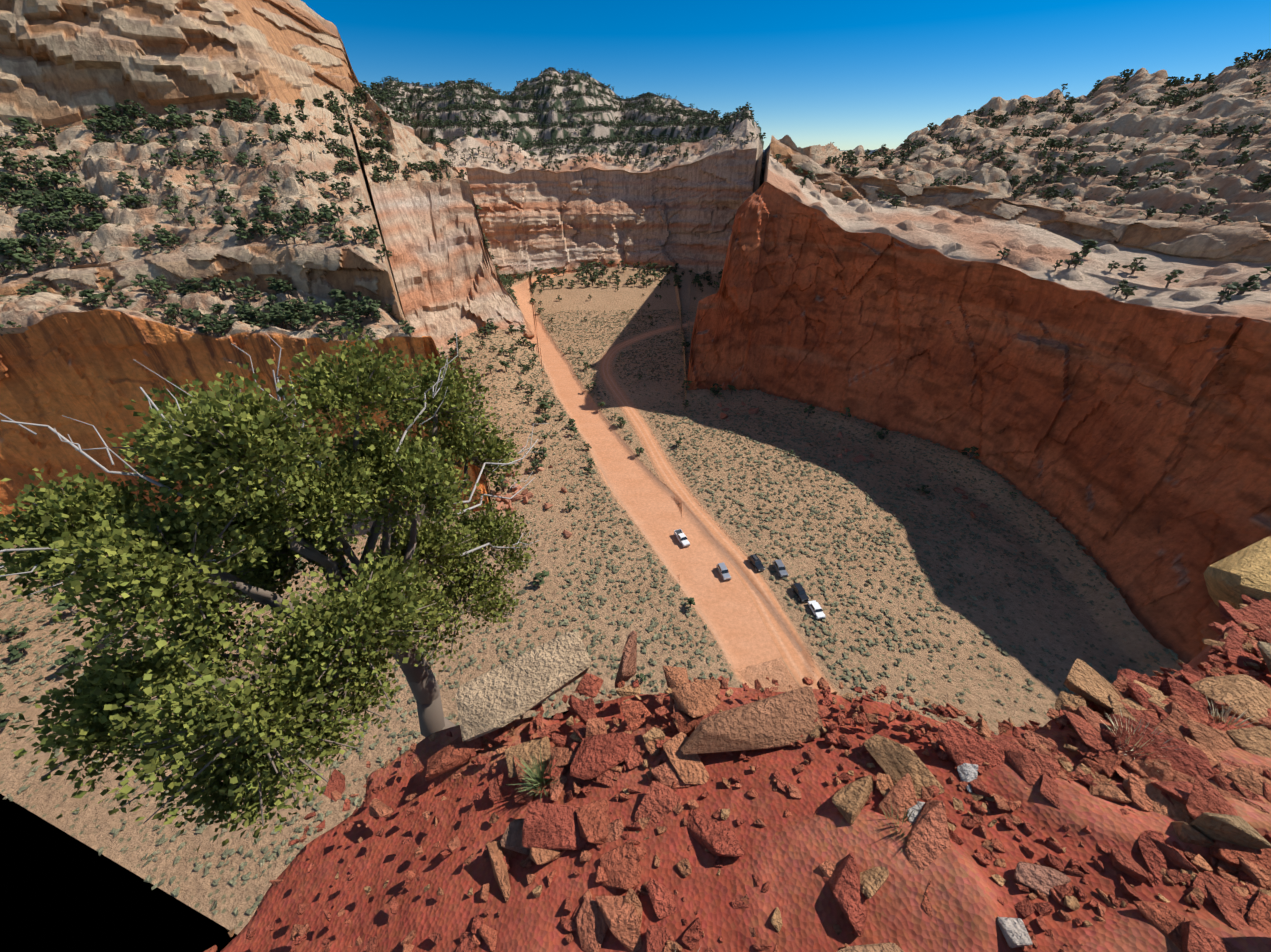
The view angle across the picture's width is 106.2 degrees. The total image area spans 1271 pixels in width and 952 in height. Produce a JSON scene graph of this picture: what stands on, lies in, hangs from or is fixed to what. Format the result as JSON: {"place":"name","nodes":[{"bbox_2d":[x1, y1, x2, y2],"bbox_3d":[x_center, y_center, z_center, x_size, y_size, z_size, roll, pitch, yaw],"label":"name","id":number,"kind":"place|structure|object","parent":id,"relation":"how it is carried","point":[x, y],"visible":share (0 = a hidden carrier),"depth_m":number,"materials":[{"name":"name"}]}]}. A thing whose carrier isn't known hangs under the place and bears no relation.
{"place":"outdoors","nodes":[
{"label":"outdoors","id":0,"kind":"place"},
{"bbox_2d":[0,0,1270,934],"bbox_3d":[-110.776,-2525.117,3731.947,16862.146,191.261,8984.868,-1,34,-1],"label":"canyon terrain","id":1,"kind":"structure","parent":0,"point":[1110,429],"depth_m":131.32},
{"bbox_2d":[0,48,1270,729],"bbox_3d":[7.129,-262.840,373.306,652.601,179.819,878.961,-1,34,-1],"label":"trees","id":2,"kind":"object","parent":1,"relation":"on","point":[294,312],"visible":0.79,"depth_m":143.14,"materials":[{"name":"green plant"}]},
{"bbox_2d":[0,98,1270,915],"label":"sagebrush","id":3,"kind":"object","parent":1,"relation":"on","point":[615,569],"visible":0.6,"depth_m":114.53,"materials":[{"name":"green plant"}]},
{"bbox_2d":[528,273,802,668],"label":"dirt road","id":4,"kind":"structure","parent":1,"relation":"attached to","point":[728,611],"depth_m":122.10,"materials":[{"name":"soil"}]},
{"bbox_2d":[674,529,689,546],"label":"white pickup","id":5,"kind":"object","parent":4,"relation":"on","point":[681,536],"visible":1,"depth_m":119.16,"materials":[{"name":"white paint"}]},
{"bbox_2d":[716,562,730,580],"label":"silver suv","id":6,"kind":"object","parent":4,"relation":"on","point":[722,569],"visible":1,"depth_m":109.51,"materials":[{"name":"grey paint"}]},
{"bbox_2d":[341,397,1042,590],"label":"floor boulders","id":7,"kind":"object","parent":1,"relation":"on","point":[566,533],"visible":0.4,"depth_m":135.50,"materials":[{"name":"stone"}]},
{"bbox_2d":[747,554,764,571],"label":"car","id":8,"kind":"object","parent":1,"relation":"on","point":[754,560],"visible":1,"depth_m":111.13,"materials":[{"name":"black paint"}]},
{"bbox_2d":[772,559,787,577],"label":"grey suv","id":9,"kind":"object","parent":1,"relation":"on","point":[779,566],"visible":1,"depth_m":109.35,"materials":[{"name":"grey paint"}]},
{"bbox_2d":[791,582,808,602],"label":"black suv","id":10,"kind":"object","parent":1,"relation":"on","point":[799,591],"visible":1,"depth_m":103.45,"materials":[{"name":"black paint"}]},
{"bbox_2d":[807,600,825,618],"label":"white sedan","id":11,"kind":"object","parent":1,"relation":"on","point":[815,608],"visible":1,"depth_m":99.63,"materials":[{"name":"white paint"}]},
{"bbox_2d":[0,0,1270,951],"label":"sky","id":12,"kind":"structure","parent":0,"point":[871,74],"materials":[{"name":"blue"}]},
{"bbox_2d":[600,322,839,695],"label":"dirt road","id":13,"kind":"structure","parent":0,"point":[799,665],"depth_m":116.27,"materials":[{"name":"soil"}]},
{"bbox_2d":[220,629,1270,951],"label":"ledge ground","id":14,"kind":"structure","parent":0,"point":[784,855],"depth_m":1.89,"materials":[{"name":"red stone"}]},
{"bbox_2d":[0,325,549,852],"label":"tree","id":15,"kind":"object","parent":14,"relation":"on","point":[250,455],"visible":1,"depth_m":3.13,"materials":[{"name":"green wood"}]},
{"bbox_2d":[204,536,1270,951],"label":"ledge rocks","id":16,"kind":"object","parent":14,"relation":"on","point":[1174,784],"visible":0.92,"depth_m":2.00,"materials":[{"name":"stone"}]},
{"bbox_2d":[509,628,1267,951],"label":"grass tufts","id":17,"kind":"object","parent":14,"relation":"on","point":[537,777],"visible":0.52,"depth_m":2.09,"materials":[{"name":"green plant"}]}
]}

